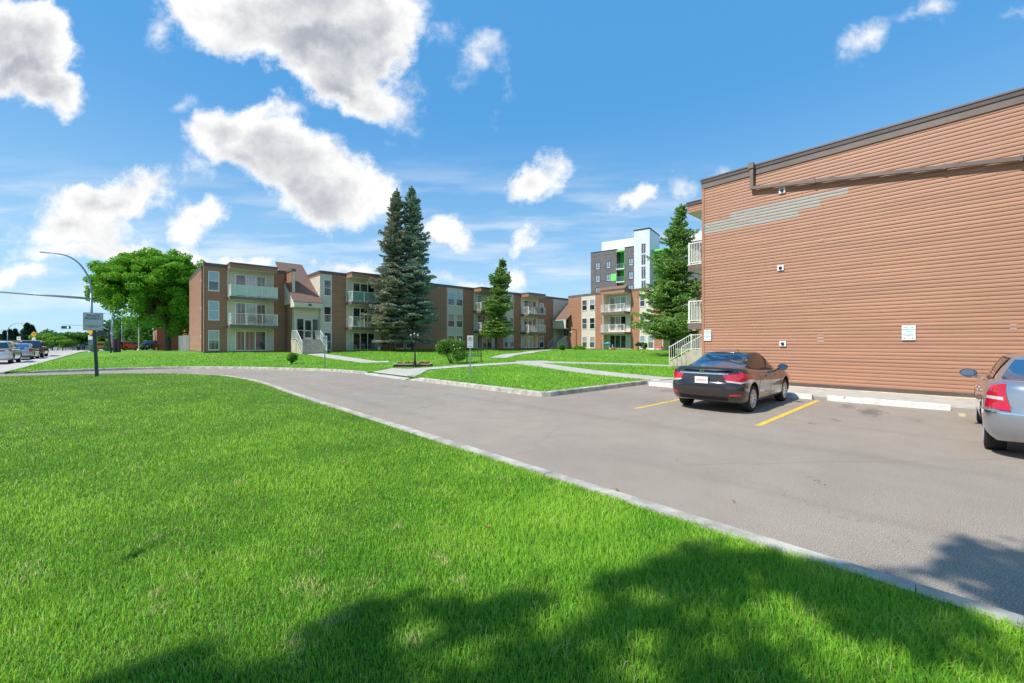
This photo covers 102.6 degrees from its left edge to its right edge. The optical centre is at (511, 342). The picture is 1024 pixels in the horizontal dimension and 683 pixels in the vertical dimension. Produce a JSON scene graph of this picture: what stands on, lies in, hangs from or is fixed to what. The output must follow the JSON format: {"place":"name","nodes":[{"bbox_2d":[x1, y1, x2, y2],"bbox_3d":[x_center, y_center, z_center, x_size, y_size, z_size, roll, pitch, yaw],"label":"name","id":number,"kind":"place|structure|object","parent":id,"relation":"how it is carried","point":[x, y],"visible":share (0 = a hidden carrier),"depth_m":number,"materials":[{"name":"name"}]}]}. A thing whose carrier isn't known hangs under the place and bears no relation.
{"place":"outdoors","nodes":[
{"label":"outdoors","id":0,"kind":"place"},
{"bbox_2d":[0,351,84,371],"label":"pavement","id":1,"kind":"structure","parent":0,"point":[9,367],"depth_m":32.72,"materials":[{"name":"concrete"}]},
{"bbox_2d":[0,349,102,365],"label":"street","id":2,"kind":"structure","parent":0,"point":[5,362],"depth_m":41.36,"materials":[{"name":"grey asphalt"}]},
{"bbox_2d":[0,341,24,363],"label":"parked car","id":3,"kind":"object","parent":2,"relation":"on","point":[10,352],"visible":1,"depth_m":30.86,"materials":[{"name":"white paint"}]},
{"bbox_2d":[15,343,40,358],"bbox_3d":[-45.294,0.789,37.918,2.143,1.460,4.793,0,0,-43],"label":"parked car","id":4,"kind":"object","parent":2,"relation":"on","point":[30,351],"visible":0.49,"depth_m":37.07,"materials":[{"name":"blue metal"}]},
{"bbox_2d":[18,340,50,356],"bbox_3d":[-49.646,0.610,42.467,2.377,1.720,4.757,0,0,-43],"label":"parked car","id":5,"kind":"object","parent":2,"relation":"on","point":[44,349],"visible":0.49,"depth_m":41.49,"materials":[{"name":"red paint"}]},
{"bbox_2d":[56,338,75,350],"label":"street tree","id":6,"kind":"object","parent":2,"relation":"on","point":[67,343],"visible":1,"depth_m":113.64,"materials":[{"name":"green plant"}]},
{"bbox_2d":[48,345,93,349],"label":"chain link fence","id":7,"kind":"object","parent":2,"relation":"on","point":[68,348],"visible":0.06,"depth_m":149.98,"materials":[{"name":"grey metal"}]},
{"bbox_2d":[73,332,88,346],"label":"street tree","id":8,"kind":"object","parent":2,"relation":"on","point":[84,336],"visible":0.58,"depth_m":148.54,"materials":[{"name":"green plant"}]},
{"bbox_2d":[97,342,105,349],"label":"school bus","id":9,"kind":"object","parent":2,"relation":"on","point":[101,345],"visible":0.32,"depth_m":129.40,"materials":[{"name":"yellow metal"}]},
{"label":"median grass","id":10,"kind":"structure","parent":2,"relation":"on","visible":0},
{"bbox_2d":[28,333,53,340],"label":"street tree","id":11,"kind":"object","parent":10,"relation":"on","point":[42,337],"visible":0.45,"depth_m":117.29,"materials":[{"name":"green plant"}]},
{"bbox_2d":[44,340,56,348],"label":"street tree","id":12,"kind":"object","parent":10,"relation":"on","point":[47,342],"visible":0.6,"depth_m":111.72,"materials":[{"name":"green plant"}]},
{"bbox_2d":[47,335,67,350],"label":"street tree","id":13,"kind":"object","parent":10,"relation":"on","point":[56,337],"visible":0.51,"depth_m":115.26,"materials":[{"name":"green plant"}]},
{"bbox_2d":[51,331,78,350],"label":"street tree","id":14,"kind":"object","parent":10,"relation":"on","point":[68,335],"visible":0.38,"depth_m":121.88,"materials":[{"name":"green plant"}]},
{"bbox_2d":[5,349,689,390],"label":"courtyard lawn","id":15,"kind":"structure","parent":0,"point":[102,354],"depth_m":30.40,"materials":[{"name":"green plant"}]},
{"bbox_2d":[0,251,93,351],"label":"street lamp","id":16,"kind":"object","parent":15,"relation":"on","point":[90,342],"visible":0.9,"depth_m":51.42,"materials":[{"name":"metal"}]},
{"bbox_2d":[89,329,120,352],"bbox_3d":[-41.870,0.119,42.162,3.101,2.963,0.200,0,0,0],"label":"gateway sign","id":17,"kind":"object","parent":15,"relation":"on","point":[117,345],"visible":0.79,"depth_m":42.11,"materials":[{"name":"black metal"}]},
{"bbox_2d":[82,247,203,350],"bbox_3d":[-54.597,-6.843,65.030,18.799,16.671,18.402,0,0,-43],"label":"elm tree","id":18,"kind":"object","parent":15,"relation":"on","point":[155,289],"visible":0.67,"depth_m":59.62,"materials":[{"name":"green plant"}]},
{"bbox_2d":[178,333,188,350],"bbox_3d":[-39.112,0.125,48.881,1.410,2.450,0.171,0,0,5],"label":"board fence","id":19,"kind":"object","parent":15,"relation":"on","point":[183,343],"visible":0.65,"depth_m":48.81,"materials":[{"name":"grey wood"}]},
{"bbox_2d":[286,352,297,363],"bbox_3d":[-15.465,1.093,28.776,0.785,0.890,1.058,0,0,-11],"label":"bush","id":20,"kind":"object","parent":15,"relation":"on","point":[292,357],"visible":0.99,"depth_m":28.58,"materials":[{"name":"green plant"}]},
{"bbox_2d":[323,336,326,366],"bbox_3d":[-11.854,0.582,25.960,0.270,2.063,0.042,0,0,-31],"label":"no parking sign","id":21,"kind":"object","parent":15,"relation":"on","point":[324,340],"visible":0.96,"depth_m":25.94,"materials":[{"name":"metal"}]},
{"bbox_2d":[308,353,371,362],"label":"footpath","id":22,"kind":"structure","parent":15,"relation":"on","point":[342,358],"depth_m":34.60,"materials":[{"name":"concrete"}]},
{"bbox_2d":[189,262,568,353],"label":"apartment building","id":23,"kind":"structure","parent":15,"relation":"on","point":[298,308],"depth_m":43.66,"materials":[{"name":"brown brick"}]},
{"bbox_2d":[208,330,218,349],"bbox_3d":[-28.526,-0.238,39.214,0.920,1.945,0.095,0,0,-43],"label":"window","id":24,"kind":"structure","parent":23,"relation":"in","point":[213,335],"depth_m":39.20,"materials":[{"name":"glass"}]},
{"bbox_2d":[208,271,219,291],"bbox_3d":[-28.526,-5.883,39.214,0.920,1.915,0.095,0,0,-43],"label":"window","id":25,"kind":"structure","parent":23,"relation":"in","point":[213,276],"depth_m":39.20,"materials":[{"name":"white glass"}]},
{"bbox_2d":[208,301,219,320],"bbox_3d":[-28.526,-3.068,39.214,0.920,1.865,0.095,0,0,-43],"label":"window","id":26,"kind":"structure","parent":23,"relation":"in","point":[213,306],"depth_m":39.21,"materials":[{"name":"glass"}]},
{"bbox_2d":[235,274,265,297],"bbox_3d":[-26.292,-5.640,41.291,2.700,2.280,0.085,0,0,-43],"label":"sliding door","id":27,"kind":"structure","parent":23,"relation":"in","point":[240,279],"depth_m":41.26,"materials":[{"name":"white glass"}]},
{"bbox_2d":[235,302,265,324],"bbox_3d":[-26.292,-2.885,41.291,2.700,2.230,0.085,0,0,-43],"label":"sliding door","id":28,"kind":"structure","parent":23,"relation":"in","point":[253,309],"depth_m":41.20,"materials":[{"name":"white glass"}]},
{"bbox_2d":[235,330,265,350],"bbox_3d":[-26.292,-0.210,41.291,2.700,2.000,0.085,0,0,-43],"label":"sliding door","id":29,"kind":"structure","parent":23,"relation":"in","point":[244,340],"depth_m":41.26,"materials":[{"name":"white glass"}]},
{"bbox_2d":[304,319,311,338],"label":"door","id":30,"kind":"structure","parent":23,"relation":"in","point":[307,322],"depth_m":42.47,"materials":[{"name":"white glass"}]},
{"bbox_2d":[323,306,330,322],"bbox_3d":[-19.591,-2.982,43.541,0.830,1.735,0.095,0,0,-43],"label":"window","id":31,"kind":"structure","parent":23,"relation":"in","point":[327,310],"depth_m":43.54,"materials":[{"name":"grey glass"}]},
{"bbox_2d":[324,332,330,350],"bbox_3d":[-19.591,-0.133,43.541,0.830,1.915,0.095,0,0,-43],"label":"window","id":32,"kind":"structure","parent":23,"relation":"in","point":[328,334],"depth_m":43.62,"materials":[{"name":"glass"}]},
{"bbox_2d":[324,280,331,296],"bbox_3d":[-19.591,-5.803,43.541,0.830,1.735,0.095,0,0,-43],"label":"window","id":33,"kind":"structure","parent":23,"relation":"in","point":[327,283],"depth_m":43.54,"materials":[{"name":"glass"}]},
{"bbox_2d":[352,282,374,301],"bbox_3d":[-16.704,-5.585,46.222,2.570,2.230,0.085,0,0,-43],"label":"sliding door","id":34,"kind":"structure","parent":23,"relation":"in","point":[363,287],"depth_m":46.12,"materials":[{"name":"glass"}]},
{"bbox_2d":[352,307,374,326],"bbox_3d":[-16.704,-2.860,46.222,2.570,2.180,0.085,0,0,-43],"label":"sliding door","id":35,"kind":"structure","parent":23,"relation":"in","point":[356,311],"depth_m":45.90,"materials":[{"name":"glass"}]},
{"bbox_2d":[352,332,374,349],"bbox_3d":[-16.704,-0.170,46.222,2.570,1.960,0.085,0,0,-43],"label":"sliding door","id":36,"kind":"structure","parent":23,"relation":"in","point":[361,340],"depth_m":46.12,"materials":[{"name":"glass"}]},
{"bbox_2d":[395,337,403,348],"bbox_3d":[-13.484,0.042,49.199,1.260,1.385,0.095,0,0,-43],"label":"window","id":37,"kind":"structure","parent":23,"relation":"in","point":[398,345],"depth_m":49.18,"materials":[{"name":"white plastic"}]},
{"bbox_2d":[448,292,454,305],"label":"window","id":38,"kind":"structure","parent":23,"relation":"in","point":[451,295],"depth_m":54.28,"materials":[{"name":"glass"}]},
{"bbox_2d":[448,314,454,326],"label":"window","id":39,"kind":"structure","parent":23,"relation":"in","point":[451,317],"depth_m":54.28,"materials":[{"name":"glass"}]},
{"bbox_2d":[456,292,462,306],"bbox_3d":[-7.077,-5.812,55.136,1.130,1.835,0.095,0,0,-43],"label":"window","id":40,"kind":"structure","parent":23,"relation":"in","point":[459,296],"depth_m":55.16,"materials":[{"name":"glass"}]},
{"bbox_2d":[456,314,462,327],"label":"window","id":41,"kind":"structure","parent":23,"relation":"in","point":[459,317],"depth_m":55.16,"materials":[{"name":"glass"}]},
{"bbox_2d":[477,315,490,329],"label":"sliding door","id":42,"kind":"structure","parent":23,"relation":"in","point":[480,318],"depth_m":57.61,"materials":[{"name":"glass"}]},
{"bbox_2d":[477,295,491,308],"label":"sliding door","id":43,"kind":"structure","parent":23,"relation":"in","point":[480,298],"depth_m":57.64,"materials":[{"name":"grey glass"}]},
{"bbox_2d":[477,334,491,348],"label":"sliding door","id":44,"kind":"structure","parent":23,"relation":"in","point":[480,339],"depth_m":57.81,"materials":[{"name":"glass"}]},
{"bbox_2d":[524,300,535,313],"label":"sliding door","id":45,"kind":"structure","parent":23,"relation":"in","point":[527,303],"depth_m":64.25,"materials":[{"name":"grey glass"}]},
{"bbox_2d":[524,318,535,331],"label":"sliding door","id":46,"kind":"structure","parent":23,"relation":"in","point":[527,321],"depth_m":64.25,"materials":[{"name":"glass"}]},
{"bbox_2d":[524,335,535,347],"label":"sliding door","id":47,"kind":"structure","parent":23,"relation":"in","point":[529,340],"depth_m":64.29,"materials":[{"name":"glass"}]},
{"bbox_2d":[539,336,543,347],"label":"window","id":48,"kind":"structure","parent":23,"relation":"in","point":[541,338],"depth_m":66.11,"materials":[{"name":"glass"}]},
{"bbox_2d":[360,188,421,350],"bbox_3d":[-13.267,-8.027,45.060,6.448,18.205,6.332,0,0,-43],"label":"spruce tree","id":49,"kind":"object","parent":15,"relation":"on","point":[393,250],"visible":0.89,"depth_m":44.27,"materials":[{"name":"green plant"}]},
{"bbox_2d":[365,368,427,379],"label":"crossing slab","id":50,"kind":"structure","parent":15,"relation":"on","point":[404,372],"depth_m":20.62,"materials":[{"name":"concrete"}]},
{"bbox_2d":[382,185,439,351],"bbox_3d":[-11.229,-8.305,45.977,6.582,18.760,6.209,0,0,-43],"label":"spruce tree","id":51,"kind":"object","parent":15,"relation":"on","point":[412,218],"visible":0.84,"depth_m":45.13,"materials":[{"name":"green plant"}]},
{"bbox_2d":[393,363,432,366],"bbox_3d":[-6.111,1.409,25.353,2.300,0.255,1.000,0,0,0],"label":"flower box","id":52,"kind":"object","parent":15,"relation":"on","point":[408,365],"visible":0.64,"depth_m":24.90,"materials":[{"name":"wood"}]},
{"bbox_2d":[410,332,419,366],"bbox_3d":[-5.853,0.394,24.706,0.622,2.170,0.251,0,0,2],"label":"garden lamp","id":53,"kind":"object","parent":15,"relation":"on","point":[411,337],"visible":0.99,"depth_m":24.66,"materials":[{"name":"black metal"}]},
{"bbox_2d":[435,338,466,363],"bbox_3d":[-3.863,0.487,26.892,1.914,1.799,2.132,0,0,-43],"label":"rose bush","id":54,"kind":"object","parent":15,"relation":"on","point":[453,347],"visible":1,"depth_m":26.64,"materials":[{"name":"green plant"}]},
{"bbox_2d":[413,362,517,369],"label":"footpath","id":55,"kind":"structure","parent":15,"relation":"on","point":[456,366],"depth_m":24.00,"materials":[{"name":"concrete"}]},
{"bbox_2d":[467,336,472,377],"bbox_3d":[-1.803,0.655,17.687,0.260,1.931,0.042,0,0,-15],"label":"no parking sign","id":56,"kind":"object","parent":15,"relation":"on","point":[469,342],"visible":0.98,"depth_m":17.68,"materials":[{"name":"metal"}]},
{"bbox_2d":[476,257,516,349],"bbox_3d":[-2.058,-5.283,55.757,5.689,12.784,5.198,0,0,-3],"label":"spruce tree","id":57,"kind":"object","parent":15,"relation":"on","point":[498,308],"visible":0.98,"depth_m":55.25,"materials":[{"name":"green plant"}]},
{"bbox_2d":[490,350,548,357],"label":"footpath","id":58,"kind":"structure","parent":15,"relation":"on","point":[508,355],"depth_m":35.93,"materials":[{"name":"concrete"}]},
{"bbox_2d":[516,361,551,363],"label":"footpath","id":59,"kind":"structure","parent":15,"relation":"on","point":[546,362],"depth_m":26.10,"materials":[{"name":"concrete"}]},
{"bbox_2d":[518,363,673,379],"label":"footpath","id":60,"kind":"structure","parent":15,"relation":"on","point":[581,370],"depth_m":20.25,"materials":[{"name":"concrete"}]},
{"bbox_2d":[549,361,671,366],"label":"footpath","id":61,"kind":"structure","parent":15,"relation":"on","point":[608,363],"depth_m":25.84,"materials":[{"name":"concrete"}]},
{"bbox_2d":[548,281,701,350],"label":"apartment building","id":62,"kind":"structure","parent":15,"relation":"on","point":[588,321],"depth_m":60.59,"materials":[{"name":"brown brick"}]},
{"bbox_2d":[582,300,586,310],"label":"window","id":63,"kind":"structure","parent":62,"relation":"in","point":[584,302],"depth_m":64.19,"materials":[{"name":"glass"}]},
{"bbox_2d":[582,318,586,328],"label":"window","id":64,"kind":"structure","parent":62,"relation":"in","point":[584,320],"depth_m":64.19,"materials":[{"name":"glass"}]},
{"bbox_2d":[582,336,586,347],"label":"window","id":65,"kind":"structure","parent":62,"relation":"in","point":[584,338],"depth_m":64.19,"materials":[{"name":"glass"}]},
{"bbox_2d":[589,299,594,310],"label":"window","id":66,"kind":"structure","parent":62,"relation":"in","point":[592,301],"depth_m":63.08,"materials":[{"name":"white plastic"}]},
{"bbox_2d":[590,318,594,328],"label":"window","id":67,"kind":"structure","parent":62,"relation":"in","point":[592,320],"depth_m":63.09,"materials":[{"name":"white plastic"}]},
{"bbox_2d":[590,336,594,347],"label":"window","id":68,"kind":"structure","parent":62,"relation":"in","point":[592,338],"depth_m":63.07,"materials":[{"name":"glass"}]},
{"bbox_2d":[610,296,626,311],"bbox_3d":[15.443,-5.575,59.777,0.085,2.250,2.800,0,0,-43],"label":"sliding door","id":69,"kind":"structure","parent":62,"relation":"in","point":[613,300],"depth_m":59.83,"materials":[{"name":"grey glass"}]},
{"bbox_2d":[610,316,626,330],"bbox_3d":[15.443,-2.835,59.777,0.085,2.130,2.800,0,0,-43],"label":"sliding door","id":70,"kind":"structure","parent":62,"relation":"in","point":[621,320],"depth_m":59.70,"materials":[{"name":"glass"}]},
{"bbox_2d":[610,335,626,347],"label":"sliding door","id":71,"kind":"structure","parent":62,"relation":"in","point":[614,339],"depth_m":59.70,"materials":[{"name":"glass"}]},
{"bbox_2d":[639,335,644,348],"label":"window","id":72,"kind":"structure","parent":62,"relation":"in","point":[642,337],"depth_m":56.91,"materials":[{"name":"glass"}]},
{"bbox_2d":[648,335,653,347],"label":"window","id":73,"kind":"structure","parent":62,"relation":"in","point":[650,341],"depth_m":56.01,"materials":[{"name":"glass"}]},
{"bbox_2d":[675,336,690,348],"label":"sliding door","id":74,"kind":"structure","parent":62,"relation":"in","point":[677,346],"depth_m":52.90,"materials":[{"name":"plastic"}]},
{"bbox_2d":[647,377,673,383],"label":"doorstep pavement","id":75,"kind":"structure","parent":15,"relation":"on","point":[667,381],"depth_m":16.29,"materials":[{"name":"concrete"}]},
{"bbox_2d":[629,204,701,356],"bbox_3d":[14.766,-5.741,37.815,8.939,14.236,8.103,0,0,-43],"label":"spruce tree","id":76,"kind":"object","parent":15,"relation":"on","point":[668,293],"visible":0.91,"depth_m":36.84,"materials":[{"name":"green plant"}]},
{"bbox_2d":[0,369,1023,615],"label":"driveway","id":77,"kind":"structure","parent":0,"point":[930,497],"depth_m":5.79,"materials":[{"name":"grey asphalt"}]},
{"bbox_2d":[10,366,367,373],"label":"kerb","id":78,"kind":"structure","parent":77,"relation":"on","point":[213,367],"depth_m":24.47,"materials":[{"name":"concrete"}]},
{"bbox_2d":[408,377,648,396],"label":"island kerb","id":79,"kind":"structure","parent":77,"relation":"on","point":[543,393],"depth_m":14.16,"materials":[{"name":"concrete"}]},
{"bbox_2d":[182,373,1023,630],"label":"kerb","id":80,"kind":"structure","parent":77,"relation":"on","point":[905,583],"depth_m":3.37,"materials":[{"name":"concrete"}]},
{"bbox_2d":[633,399,678,408],"bbox_3d":[4.935,1.646,11.962,5.100,0.001,0.117,0,0,-43],"label":"parking line","id":81,"kind":"object","parent":77,"relation":"on","point":[655,404],"visible":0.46,"depth_m":10.92,"materials":[{"name":"yellow paint"}]},
{"bbox_2d":[649,382,672,387],"bbox_3d":[6.136,1.576,14.889,0.246,0.149,2.400,0,0,-43],"label":"wheel stop","id":82,"kind":"object","parent":77,"relation":"on","point":[661,384],"visible":0.39,"depth_m":15.34,"materials":[{"name":"concrete"}]},
{"bbox_2d":[673,349,788,411],"bbox_3d":[6.161,0.898,11.299,4.544,1.506,2.160,0,0,-43],"label":"parked car","id":83,"kind":"object","parent":77,"relation":"on","point":[746,380],"visible":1,"depth_m":10.02,"materials":[{"name":"brown paint"}]},
{"bbox_2d":[756,400,817,425],"bbox_3d":[6.781,1.646,9.896,5.200,0.001,0.126,0,0,-43],"label":"parking line","id":84,"kind":"object","parent":77,"relation":"on","point":[784,414],"visible":1,"depth_m":9.47,"materials":[{"name":"yellow paint"}]},
{"bbox_2d":[787,392,813,398],"bbox_3d":[7.991,1.576,12.886,0.246,0.148,2.400,0,0,-43],"label":"wheel stop","id":85,"kind":"object","parent":77,"relation":"on","point":[799,395],"visible":0.3,"depth_m":12.17,"materials":[{"name":"concrete"}]},
{"bbox_2d":[827,395,950,410],"bbox_3d":[9.867,1.576,10.861,0.244,0.147,2.400,0,0,-43],"label":"wheel stop","id":86,"kind":"object","parent":77,"relation":"on","point":[912,404],"visible":1,"depth_m":10.69,"materials":[{"name":"concrete"}]},
{"bbox_2d":[959,354,1023,449],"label":"parked car","id":87,"kind":"object","parent":77,"relation":"on","point":[999,394],"visible":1,"depth_m":5.91,"materials":[{"name":"silver metal"}]},
{"bbox_2d":[0,373,1023,682],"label":"lawn","id":88,"kind":"structure","parent":0,"point":[254,521],"depth_m":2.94,"materials":[{"name":"plant"}]},
{"bbox_2d":[83,312,102,375],"bbox_3d":[-18.802,0.135,18.407,0.640,2.970,0.138,0,0,-43],"label":"property sign","id":89,"kind":"object","parent":88,"relation":"on","point":[93,322],"visible":1,"depth_m":18.41,"materials":[{"name":"white metal"}]},
{"bbox_2d":[0,0,1023,333],"label":"sky","id":90,"kind":"structure","parent":0,"point":[535,135],"materials":[{"name":"blue"}]},
{"bbox_2d":[787,386,975,408],"bbox_3d":[19.962,1.735,2.990,2.550,0.230,37.250,0,0,-43],"label":"concrete apron","id":91,"kind":"object","parent":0,"point":[969,403],"depth_m":12.35,"materials":[{"name":"grey concrete"}]},
{"bbox_3d":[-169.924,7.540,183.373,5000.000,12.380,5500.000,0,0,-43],"label":"ground","id":92,"kind":"structure","parent":0,"visible":0},
{"bbox_2d":[1,330,9,339],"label":"background conifer","id":93,"kind":"object","parent":92,"relation":"on","point":[4,335],"visible":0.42,"depth_m":239.31,"materials":[{"name":"green plant"}]},
{"bbox_2d":[7,328,14,339],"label":"background conifer","id":94,"kind":"object","parent":92,"relation":"on","point":[10,333],"visible":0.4,"depth_m":249.79,"materials":[{"name":"green plant"}]},
{"bbox_2d":[20,322,32,339],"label":"background conifer","id":95,"kind":"object","parent":92,"relation":"on","point":[26,330],"visible":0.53,"depth_m":228.93,"materials":[{"name":"green plant"}]},
{"bbox_2d":[61,310,113,342],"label":"traffic signal","id":96,"kind":"object","parent":92,"relation":"on","point":[69,327],"visible":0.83,"depth_m":91.89,"materials":[{"name":"black metal"}]},
{"bbox_2d":[96,323,109,344],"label":"background tree","id":97,"kind":"object","parent":92,"relation":"on","point":[100,338],"visible":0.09,"depth_m":146.43,"materials":[{"name":"green plant"}]},
{"bbox_2d":[109,314,133,339],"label":"background tree","id":98,"kind":"object","parent":92,"relation":"on","point":[117,329],"visible":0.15,"depth_m":126.21,"materials":[{"name":"green plant"}]},
{"bbox_2d":[111,341,137,349],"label":"parked car","id":99,"kind":"object","parent":92,"relation":"on","point":[125,345],"visible":0.63,"depth_m":68.88,"materials":[{"name":"red paint"}]},
{"bbox_2d":[106,342,150,349],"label":"hedge","id":100,"kind":"object","parent":92,"relation":"on","point":[136,343],"visible":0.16,"depth_m":111.53,"materials":[{"name":"green plant"}]},
{"bbox_2d":[122,322,159,340],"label":"background tree","id":101,"kind":"object","parent":92,"relation":"on","point":[130,333],"visible":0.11,"depth_m":122.25,"materials":[{"name":"green plant"}]},
{"bbox_2d":[131,321,163,349],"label":"background tree","id":102,"kind":"object","parent":92,"relation":"on","point":[145,334],"visible":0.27,"depth_m":115.17,"materials":[{"name":"green plant"}]},
{"bbox_2d":[141,340,159,349],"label":"pickup truck","id":103,"kind":"object","parent":92,"relation":"on","point":[147,344],"visible":0.99,"depth_m":76.78,"materials":[{"name":"black paint"}]},
{"bbox_2d":[152,327,187,349],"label":"brick building","id":104,"kind":"structure","parent":92,"relation":"on","point":[159,336],"depth_m":82.46,"materials":[{"name":"brown brick"}]},
{"bbox_2d":[590,227,701,292],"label":"apartment tower","id":105,"kind":"structure","parent":92,"relation":"on","point":[620,262],"depth_m":94.36,"materials":[{"name":"white paint"}]},
{"bbox_2d":[642,243,644,287],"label":"stair window","id":106,"kind":"structure","parent":105,"relation":"in","point":[644,243],"depth_m":90.54,"materials":[{"name":"grey glass"}]},
{"bbox_2d":[669,87,1023,398],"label":"apartment building","id":107,"kind":"structure","parent":92,"relation":"on","point":[837,264],"depth_m":13.50,"materials":[{"name":"brown"}]},
{"bbox_2d":[704,330,710,340],"bbox_3d":[8.338,-0.315,17.474,0.014,0.470,0.300,0,0,-43],"label":"visitor parking sign","id":108,"kind":"object","parent":107,"relation":"attached to","point":[707,335],"visible":1,"depth_m":17.47,"materials":[{"name":"white"}]},
{"bbox_2d":[902,325,915,339],"bbox_3d":[12.532,-0.315,12.949,0.014,0.470,0.320,0,0,-43],"label":"visitor parking sign","id":109,"kind":"object","parent":107,"relation":"attached to","point":[908,332],"visible":1,"depth_m":12.94,"materials":[{"name":"white"}]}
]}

